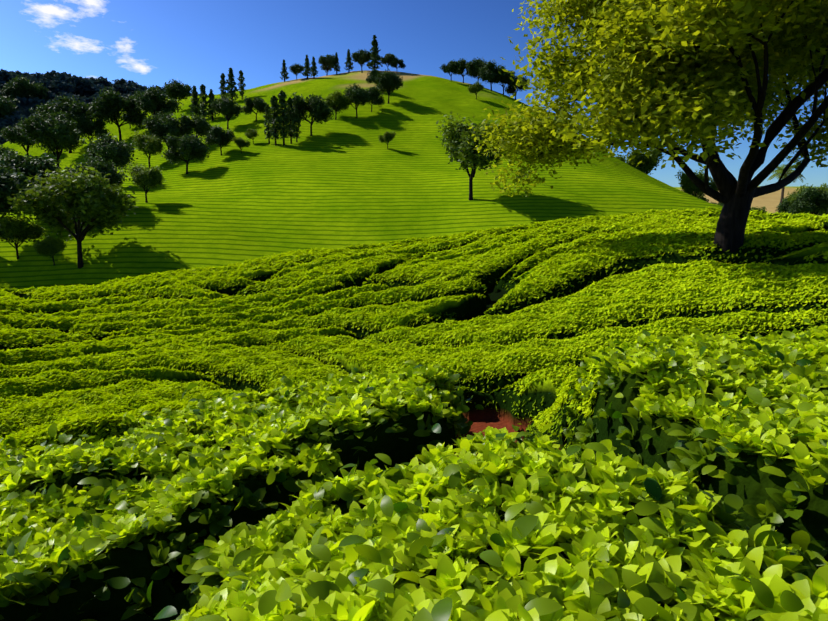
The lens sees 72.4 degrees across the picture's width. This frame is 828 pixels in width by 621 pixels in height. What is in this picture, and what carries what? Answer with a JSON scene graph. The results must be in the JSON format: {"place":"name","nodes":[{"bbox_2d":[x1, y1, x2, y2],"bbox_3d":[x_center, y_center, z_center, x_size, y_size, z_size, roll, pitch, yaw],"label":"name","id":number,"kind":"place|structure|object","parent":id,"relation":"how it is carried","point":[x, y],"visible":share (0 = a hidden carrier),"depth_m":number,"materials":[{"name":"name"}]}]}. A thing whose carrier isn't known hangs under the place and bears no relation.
{"place":"outdoors","nodes":[
{"label":"outdoors","id":0,"kind":"place"},
{"bbox_2d":[0,70,827,620],"bbox_3d":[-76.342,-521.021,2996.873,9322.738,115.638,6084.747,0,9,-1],"label":"terrain","id":1,"kind":"structure","parent":0,"point":[346,178],"depth_m":37.81,"materials":[{"name":"green plant"}]},
{"bbox_2d":[0,134,6,143],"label":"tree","id":2,"kind":"object","parent":1,"relation":"on","point":[2,140],"visible":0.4,"depth_m":350.22,"materials":[{"name":"green plant"}]},
{"bbox_2d":[0,69,11,78],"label":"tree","id":3,"kind":"object","parent":1,"relation":"on","point":[3,76],"visible":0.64,"depth_m":433.54,"materials":[{"name":"green plant"}]},
{"bbox_2d":[0,119,12,132],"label":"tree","id":4,"kind":"object","parent":1,"relation":"on","point":[1,125],"visible":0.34,"depth_m":370.86,"materials":[{"name":"green plant"}]},
{"bbox_2d":[0,71,14,81],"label":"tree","id":5,"kind":"object","parent":1,"relation":"on","point":[7,78],"visible":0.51,"depth_m":436.94,"materials":[{"name":"green plant"}]},
{"bbox_2d":[0,115,16,130],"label":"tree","id":6,"kind":"object","parent":1,"relation":"on","point":[5,120],"visible":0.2,"depth_m":372.27,"materials":[{"name":"green plant"}]},
{"bbox_2d":[0,96,18,118],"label":"tree","id":7,"kind":"object","parent":1,"relation":"on","point":[7,107],"visible":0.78,"depth_m":375.28,"materials":[{"name":"green plant"}]},
{"bbox_2d":[0,144,21,164],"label":"tree","id":8,"kind":"object","parent":1,"relation":"on","point":[3,150],"visible":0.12,"depth_m":139.52,"materials":[{"name":"green plant"}]},
{"bbox_2d":[0,156,31,217],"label":"tree","id":9,"kind":"object","parent":1,"relation":"on","point":[9,184],"visible":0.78,"depth_m":78.11,"materials":[{"name":"green plant"}]},
{"bbox_2d":[1,113,34,127],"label":"tree","id":10,"kind":"object","parent":1,"relation":"on","point":[16,118],"visible":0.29,"depth_m":374.24,"materials":[{"name":"green plant"}]},
{"bbox_2d":[9,70,28,74],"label":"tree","id":11,"kind":"object","parent":1,"relation":"on","point":[18,71],"visible":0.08,"depth_m":463.63,"materials":[{"name":"green plant"}]},
{"bbox_2d":[0,120,38,154],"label":"tree","id":12,"kind":"object","parent":1,"relation":"on","point":[14,135],"visible":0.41,"depth_m":187.30,"materials":[{"name":"green plant"}]},
{"bbox_2d":[11,107,29,119],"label":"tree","id":13,"kind":"object","parent":1,"relation":"on","point":[20,111],"visible":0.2,"depth_m":385.99,"materials":[{"name":"green plant"}]},
{"bbox_2d":[11,96,33,109],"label":"tree","id":14,"kind":"object","parent":1,"relation":"on","point":[21,103],"visible":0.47,"depth_m":398.27,"materials":[{"name":"green plant"}]},
{"bbox_2d":[0,212,49,258],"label":"tree","id":15,"kind":"object","parent":1,"relation":"on","point":[12,230],"visible":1,"depth_m":78.95,"materials":[{"name":"green plant"}]},
{"bbox_2d":[0,74,52,101],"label":"tree","id":16,"kind":"object","parent":1,"relation":"on","point":[21,87],"visible":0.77,"depth_m":402.42,"materials":[{"name":"green plant"}]},
{"bbox_2d":[23,107,34,114],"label":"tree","id":17,"kind":"object","parent":1,"relation":"on","point":[27,109],"visible":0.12,"depth_m":391.85,"materials":[{"name":"green plant"}]},
{"bbox_2d":[0,151,61,216],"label":"tree","id":18,"kind":"object","parent":1,"relation":"on","point":[32,166],"visible":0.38,"depth_m":89.61,"materials":[{"name":"green plant"}]},
{"bbox_2d":[27,77,42,83],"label":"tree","id":19,"kind":"object","parent":1,"relation":"on","point":[35,79],"visible":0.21,"depth_m":449.60,"materials":[{"name":"green plant"}]},
{"bbox_2d":[25,97,56,109],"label":"tree","id":20,"kind":"object","parent":1,"relation":"on","point":[34,102],"visible":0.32,"depth_m":399.89,"materials":[{"name":"green plant"}]},
{"bbox_2d":[34,79,52,86],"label":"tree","id":21,"kind":"object","parent":1,"relation":"on","point":[46,82],"visible":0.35,"depth_m":443.19,"materials":[{"name":"green plant"}]},
{"bbox_2d":[32,235,66,265],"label":"tree","id":22,"kind":"object","parent":1,"relation":"on","point":[50,246],"visible":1,"depth_m":76.36,"materials":[{"name":"green plant"}]},
{"bbox_2d":[39,74,63,80],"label":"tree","id":23,"kind":"object","parent":1,"relation":"on","point":[55,77],"visible":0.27,"depth_m":455.69,"materials":[{"name":"green plant"}]},
{"bbox_2d":[18,109,86,169],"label":"tree","id":24,"kind":"object","parent":1,"relation":"on","point":[53,132],"visible":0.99,"depth_m":157.44,"materials":[{"name":"green plant"}]},
{"bbox_2d":[48,94,62,101],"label":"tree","id":25,"kind":"object","parent":1,"relation":"on","point":[52,96],"visible":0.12,"depth_m":418.55,"materials":[{"name":"green plant"}]},
{"bbox_2d":[44,70,67,81],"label":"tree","id":26,"kind":"object","parent":1,"relation":"on","point":[53,72],"visible":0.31,"depth_m":462.77,"materials":[{"name":"green plant"}]},
{"bbox_2d":[29,94,94,153],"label":"tree","id":27,"kind":"object","parent":1,"relation":"on","point":[69,108],"visible":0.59,"depth_m":184.31,"materials":[{"name":"green plant"}]},
{"bbox_2d":[48,78,77,93],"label":"tree","id":28,"kind":"object","parent":1,"relation":"on","point":[63,86],"visible":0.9,"depth_m":443.07,"materials":[{"name":"green plant"}]},
{"bbox_2d":[53,96,81,107],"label":"tree","id":29,"kind":"object","parent":1,"relation":"on","point":[59,101],"visible":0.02,"depth_m":407.47,"materials":[{"name":"green plant"}]},
{"bbox_2d":[59,92,80,98],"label":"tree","id":30,"kind":"object","parent":1,"relation":"on","point":[67,94],"visible":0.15,"depth_m":424.57,"materials":[{"name":"green plant"}]},
{"bbox_2d":[7,166,138,268],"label":"tree","id":31,"kind":"object","parent":1,"relation":"on","point":[92,201],"visible":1,"depth_m":75.08,"materials":[{"name":"green plant"}]},
{"bbox_2d":[65,75,80,94],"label":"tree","id":32,"kind":"object","parent":1,"relation":"on","point":[74,81],"visible":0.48,"depth_m":456.07,"materials":[{"name":"green plant"}]},
{"bbox_2d":[67,95,84,103],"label":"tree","id":33,"kind":"object","parent":1,"relation":"on","point":[83,100],"visible":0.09,"depth_m":420.90,"materials":[{"name":"green plant"}]},
{"bbox_2d":[77,77,94,95],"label":"tree","id":34,"kind":"object","parent":1,"relation":"on","point":[84,86],"visible":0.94,"depth_m":457.14,"materials":[{"name":"green plant"}]},
{"bbox_2d":[80,96,92,103],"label":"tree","id":35,"kind":"object","parent":1,"relation":"on","point":[88,100],"visible":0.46,"depth_m":432.58,"materials":[{"name":"green plant"}]},
{"bbox_2d":[72,113,111,147],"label":"tree","id":36,"kind":"object","parent":1,"relation":"on","point":[86,126],"visible":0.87,"depth_m":184.40,"materials":[{"name":"green plant"}]},
{"bbox_2d":[61,153,130,186],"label":"tree","id":37,"kind":"object","parent":1,"relation":"on","point":[104,168],"visible":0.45,"depth_m":91.96,"materials":[{"name":"green plant"}]},
{"bbox_2d":[91,84,114,93],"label":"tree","id":38,"kind":"object","parent":1,"relation":"on","point":[96,88],"visible":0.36,"depth_m":449.20,"materials":[{"name":"green plant"}]},
{"bbox_2d":[95,77,111,86],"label":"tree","id":39,"kind":"object","parent":1,"relation":"on","point":[101,81],"visible":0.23,"depth_m":481.99,"materials":[{"name":"green plant"}]},
{"bbox_2d":[84,132,137,169],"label":"tree","id":40,"kind":"object","parent":1,"relation":"on","point":[106,147],"visible":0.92,"depth_m":121.41,"materials":[{"name":"green plant"}]},
{"bbox_2d":[84,86,148,140],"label":"tree","id":41,"kind":"object","parent":1,"relation":"on","point":[111,104],"visible":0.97,"depth_m":182.99,"materials":[{"name":"green plant"}]},
{"bbox_2d":[111,83,134,94],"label":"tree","id":42,"kind":"object","parent":1,"relation":"on","point":[126,89],"visible":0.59,"depth_m":461.16,"materials":[{"name":"green plant"}]},
{"bbox_2d":[112,78,134,86],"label":"tree","id":43,"kind":"object","parent":1,"relation":"on","point":[122,81],"visible":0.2,"depth_m":489.90,"materials":[{"name":"green plant"}]},
{"bbox_2d":[135,85,147,90],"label":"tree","id":44,"kind":"object","parent":1,"relation":"on","point":[144,87],"visible":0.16,"depth_m":504.85,"materials":[{"name":"green plant"}]},
{"bbox_2d":[126,162,166,202],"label":"tree","id":45,"kind":"object","parent":1,"relation":"on","point":[145,177],"visible":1,"depth_m":97.70,"materials":[{"name":"green plant"}]},
{"bbox_2d":[130,130,165,167],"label":"tree","id":46,"kind":"object","parent":1,"relation":"on","point":[150,145],"visible":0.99,"depth_m":142.10,"materials":[{"name":"green plant"}]},
{"bbox_2d":[132,85,183,116],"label":"tree","id":47,"kind":"object","parent":1,"relation":"on","point":[153,101],"visible":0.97,"depth_m":179.51,"materials":[{"name":"green plant"}]},
{"bbox_2d":[142,110,182,150],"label":"tree","id":48,"kind":"object","parent":1,"relation":"on","point":[165,124],"visible":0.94,"depth_m":144.10,"materials":[{"name":"green plant"}]},
{"bbox_2d":[162,79,192,112],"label":"tree","id":49,"kind":"object","parent":1,"relation":"on","point":[176,90],"visible":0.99,"depth_m":212.39,"materials":[{"name":"green plant"}]},
{"bbox_2d":[162,133,209,173],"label":"tree","id":50,"kind":"object","parent":1,"relation":"on","point":[191,146],"visible":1,"depth_m":127.12,"materials":[{"name":"green plant"}]},
{"bbox_2d":[187,85,201,116],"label":"cypress","id":51,"kind":"object","parent":1,"relation":"on","point":[194,99],"visible":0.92,"depth_m":191.68,"materials":[{"name":"green plant"}]},
{"bbox_2d":[177,113,212,137],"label":"tree","id":52,"kind":"object","parent":1,"relation":"on","point":[199,124],"visible":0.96,"depth_m":148.36,"materials":[{"name":"green plant"}]},
{"bbox_2d":[197,84,208,118],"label":"cypress","id":53,"kind":"object","parent":1,"relation":"on","point":[203,98],"visible":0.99,"depth_m":185.29,"materials":[{"name":"green plant"}]},
{"bbox_2d":[205,89,217,120],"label":"cypress","id":54,"kind":"object","parent":1,"relation":"on","point":[211,96],"visible":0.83,"depth_m":185.47,"materials":[{"name":"green plant"}]},
{"bbox_2d":[204,125,235,154],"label":"tree","id":55,"kind":"object","parent":1,"relation":"on","point":[218,136],"visible":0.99,"depth_m":135.47,"materials":[{"name":"green plant"}]},
{"bbox_2d":[218,73,226,97],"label":"cypress","id":56,"kind":"object","parent":1,"relation":"on","point":[223,83],"visible":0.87,"depth_m":201.46,"materials":[{"name":"green plant"}]},
{"bbox_2d":[210,95,244,128],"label":"tree","id":57,"kind":"object","parent":1,"relation":"on","point":[227,108],"visible":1,"depth_m":165.60,"materials":[{"name":"green plant"}]},
{"bbox_2d":[223,68,237,100],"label":"cypress","id":58,"kind":"object","parent":1,"relation":"on","point":[231,91],"visible":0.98,"depth_m":199.95,"materials":[{"name":"green plant"}]},
{"bbox_2d":[237,70,245,99],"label":"cypress","id":59,"kind":"object","parent":1,"relation":"on","point":[242,85],"visible":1,"depth_m":201.49,"materials":[{"name":"green plant"}]},
{"bbox_2d":[233,136,249,153],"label":"tree","id":60,"kind":"object","parent":1,"relation":"on","point":[239,142],"visible":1,"depth_m":135.16,"materials":[{"name":"green plant"}]},
{"bbox_2d":[244,128,258,143],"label":"tree","id":61,"kind":"object","parent":1,"relation":"on","point":[251,134],"visible":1,"depth_m":144.07,"materials":[{"name":"green plant"}]},
{"bbox_2d":[241,96,266,120],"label":"tree","id":62,"kind":"object","parent":1,"relation":"on","point":[258,103],"visible":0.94,"depth_m":169.77,"materials":[{"name":"green plant"}]},
{"bbox_2d":[263,104,271,143],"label":"cypress","id":63,"kind":"object","parent":1,"relation":"on","point":[267,115],"visible":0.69,"depth_m":142.67,"materials":[{"name":"green plant"}]},
{"bbox_2d":[267,95,280,145],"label":"cypress","id":64,"kind":"object","parent":1,"relation":"on","point":[273,107],"visible":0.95,"depth_m":140.03,"materials":[{"name":"green plant"}]},
{"bbox_2d":[275,90,290,145],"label":"cypress","id":65,"kind":"object","parent":1,"relation":"on","point":[283,116],"visible":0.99,"depth_m":140.01,"materials":[{"name":"green plant"}]},
{"bbox_2d":[280,59,288,81],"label":"hill conifer","id":66,"kind":"object","parent":1,"relation":"on","point":[284,72],"visible":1,"depth_m":221.31,"materials":[{"name":"green plant"}]},
{"bbox_2d":[285,97,297,143],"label":"cypress","id":67,"kind":"object","parent":1,"relation":"on","point":[291,112],"visible":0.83,"depth_m":142.21,"materials":[{"name":"green plant"}]},
{"bbox_2d":[288,63,303,79],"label":"tree","id":68,"kind":"object","parent":1,"relation":"on","point":[296,69],"visible":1,"depth_m":216.00,"materials":[{"name":"green plant"}]},
{"bbox_2d":[291,108,301,141],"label":"cypress","id":69,"kind":"object","parent":1,"relation":"on","point":[297,126],"visible":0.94,"depth_m":143.49,"materials":[{"name":"green plant"}]},
{"bbox_2d":[302,55,310,78],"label":"hill conifer","id":70,"kind":"object","parent":1,"relation":"on","point":[307,69],"visible":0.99,"depth_m":213.80,"materials":[{"name":"green plant"}]},
{"bbox_2d":[287,92,334,135],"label":"tree","id":71,"kind":"object","parent":1,"relation":"on","point":[317,108],"visible":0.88,"depth_m":145.50,"materials":[{"name":"green plant"}]},
{"bbox_2d":[310,56,317,78],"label":"hill conifer","id":72,"kind":"object","parent":1,"relation":"on","point":[313,67],"visible":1,"depth_m":210.33,"materials":[{"name":"green plant"}]},
{"bbox_2d":[318,54,335,75],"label":"tree","id":73,"kind":"object","parent":1,"relation":"on","point":[328,61],"visible":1,"depth_m":230.70,"materials":[{"name":"green plant"}]},
{"bbox_2d":[332,52,339,73],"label":"hill conifer","id":74,"kind":"object","parent":1,"relation":"on","point":[335,68],"visible":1,"depth_m":232.04,"materials":[{"name":"green plant"}]},
{"bbox_2d":[324,90,349,119],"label":"tree","id":75,"kind":"object","parent":1,"relation":"on","point":[337,101],"visible":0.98,"depth_m":159.24,"materials":[{"name":"green plant"}]},
{"bbox_2d":[344,49,353,72],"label":"hill conifer","id":76,"kind":"object","parent":1,"relation":"on","point":[348,63],"visible":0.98,"depth_m":228.42,"materials":[{"name":"green plant"}]},
{"bbox_2d":[343,83,372,117],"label":"tree","id":77,"kind":"object","parent":1,"relation":"on","point":[356,95],"visible":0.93,"depth_m":158.89,"materials":[{"name":"green plant"}]},
{"bbox_2d":[350,49,371,72],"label":"tree","id":78,"kind":"object","parent":1,"relation":"on","point":[362,57],"visible":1,"depth_m":220.08,"materials":[{"name":"green plant"}]},
{"bbox_2d":[364,85,384,111],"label":"tree","id":79,"kind":"object","parent":1,"relation":"on","point":[375,94],"visible":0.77,"depth_m":162.72,"materials":[{"name":"green plant"}]},
{"bbox_2d":[367,35,382,69],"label":"hill conifer","id":80,"kind":"object","parent":1,"relation":"on","point":[374,59],"visible":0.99,"depth_m":216.75,"materials":[{"name":"green plant"}]},
{"bbox_2d":[366,68,384,87],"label":"tree","id":81,"kind":"object","parent":1,"relation":"on","point":[370,78],"visible":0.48,"depth_m":180.89,"materials":[{"name":"green plant"}]},
{"bbox_2d":[378,131,395,148],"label":"tree","id":82,"kind":"object","parent":1,"relation":"on","point":[386,137],"visible":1,"depth_m":133.97,"materials":[{"name":"green plant"}]},
{"bbox_2d":[379,52,395,66],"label":"tree","id":83,"kind":"object","parent":1,"relation":"on","point":[387,59],"visible":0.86,"depth_m":219.51,"materials":[{"name":"green plant"}]},
{"bbox_2d":[374,69,403,103],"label":"tree","id":84,"kind":"object","parent":1,"relation":"on","point":[389,83],"visible":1,"depth_m":167.67,"materials":[{"name":"green plant"}]},
{"bbox_2d":[389,57,405,68],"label":"tree","id":85,"kind":"object","parent":1,"relation":"on","point":[395,62],"visible":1,"depth_m":214.50,"materials":[{"name":"green plant"}]},
{"bbox_2d":[0,307,827,620],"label":"tea bushes","id":86,"kind":"object","parent":1,"relation":"on","point":[440,509],"visible":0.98,"depth_m":2.77,"materials":[{"name":"green plant"}]},
{"bbox_2d":[0,207,827,499],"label":"tea bushes","id":87,"kind":"object","parent":1,"relation":"on","point":[80,416],"visible":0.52,"depth_m":21.25,"materials":[{"name":"green plant"}]},
{"bbox_2d":[439,59,460,80],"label":"tree","id":88,"kind":"object","parent":1,"relation":"on","point":[453,67],"visible":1,"depth_m":201.86,"materials":[{"name":"green plant"}]},
{"bbox_2d":[456,58,470,82],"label":"tree","id":89,"kind":"object","parent":1,"relation":"on","point":[463,62],"visible":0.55,"depth_m":213.05,"materials":[{"name":"green plant"}]},
{"bbox_2d":[435,111,504,199],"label":"tree","id":90,"kind":"object","parent":1,"relation":"on","point":[461,150],"visible":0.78,"depth_m":92.46,"materials":[{"name":"green plant"}]},
{"bbox_2d":[467,81,483,98],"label":"tree","id":91,"kind":"object","parent":1,"relation":"on","point":[476,87],"visible":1,"depth_m":181.31,"materials":[{"name":"green plant"}]},
{"bbox_2d":[465,57,486,82],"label":"tree","id":92,"kind":"object","parent":1,"relation":"on","point":[472,67],"visible":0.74,"depth_m":208.23,"materials":[{"name":"green plant"}]},
{"bbox_2d":[477,59,505,90],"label":"tree","id":93,"kind":"object","parent":1,"relation":"on","point":[488,71],"visible":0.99,"depth_m":201.35,"materials":[{"name":"green plant"}]},
{"bbox_2d":[494,66,515,94],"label":"tree","id":94,"kind":"object","parent":1,"relation":"on","point":[505,79],"visible":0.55,"depth_m":207.38,"materials":[{"name":"green plant"}]},
{"bbox_2d":[505,76,527,98],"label":"tree","id":95,"kind":"object","parent":1,"relation":"on","point":[510,89],"visible":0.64,"depth_m":205.48,"materials":[{"name":"green plant"}]},
{"bbox_2d":[616,154,625,161],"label":"tree","id":96,"kind":"object","parent":1,"relation":"on","point":[621,158],"visible":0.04,"depth_m":269.52,"materials":[{"name":"green plant"}]},
{"bbox_2d":[624,148,665,174],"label":"tree","id":97,"kind":"object","parent":1,"relation":"on","point":[649,164],"visible":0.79,"depth_m":226.60,"materials":[{"name":"green plant"}]},
{"bbox_2d":[467,0,827,251],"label":"tree","id":98,"kind":"object","parent":1,"relation":"on","point":[701,70],"visible":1,"depth_m":20.25,"materials":[{"name":"green plant"}]},
{"bbox_2d":[675,168,718,197],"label":"tree","id":99,"kind":"object","parent":1,"relation":"on","point":[688,185],"visible":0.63,"depth_m":221.64,"materials":[{"name":"green plant"}]},
{"bbox_2d":[687,192,708,201],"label":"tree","id":100,"kind":"object","parent":1,"relation":"on","point":[703,198],"visible":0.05,"depth_m":297.60,"materials":[{"name":"green plant"}]},
{"bbox_2d":[751,206,766,212],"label":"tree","id":101,"kind":"object","parent":1,"relation":"on","point":[759,209],"visible":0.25,"depth_m":409.86,"materials":[{"name":"green plant"}]},
{"bbox_2d":[775,196,792,212],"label":"bush","id":102,"kind":"object","parent":1,"relation":"on","point":[784,206],"visible":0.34,"depth_m":322.59,"materials":[{"name":"green plant"}]},
{"bbox_2d":[767,164,806,211],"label":"palm","id":103,"kind":"object","parent":1,"relation":"on","point":[779,171],"visible":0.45,"depth_m":583.28,"materials":[{"name":"green plant"}]},
{"bbox_2d":[786,183,827,213],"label":"bush","id":104,"kind":"object","parent":1,"relation":"on","point":[799,191],"visible":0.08,"depth_m":257.59,"materials":[{"name":"green plant"}]},
{"bbox_2d":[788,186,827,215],"bbox_3d":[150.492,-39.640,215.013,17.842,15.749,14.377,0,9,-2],"label":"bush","id":105,"kind":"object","parent":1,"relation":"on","point":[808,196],"visible":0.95,"depth_m":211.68,"materials":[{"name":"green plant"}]},
{"bbox_2d":[0,0,827,186],"label":"sky","id":106,"kind":"structure","parent":0,"point":[148,43],"materials":[{"name":"blue"}]}
]}

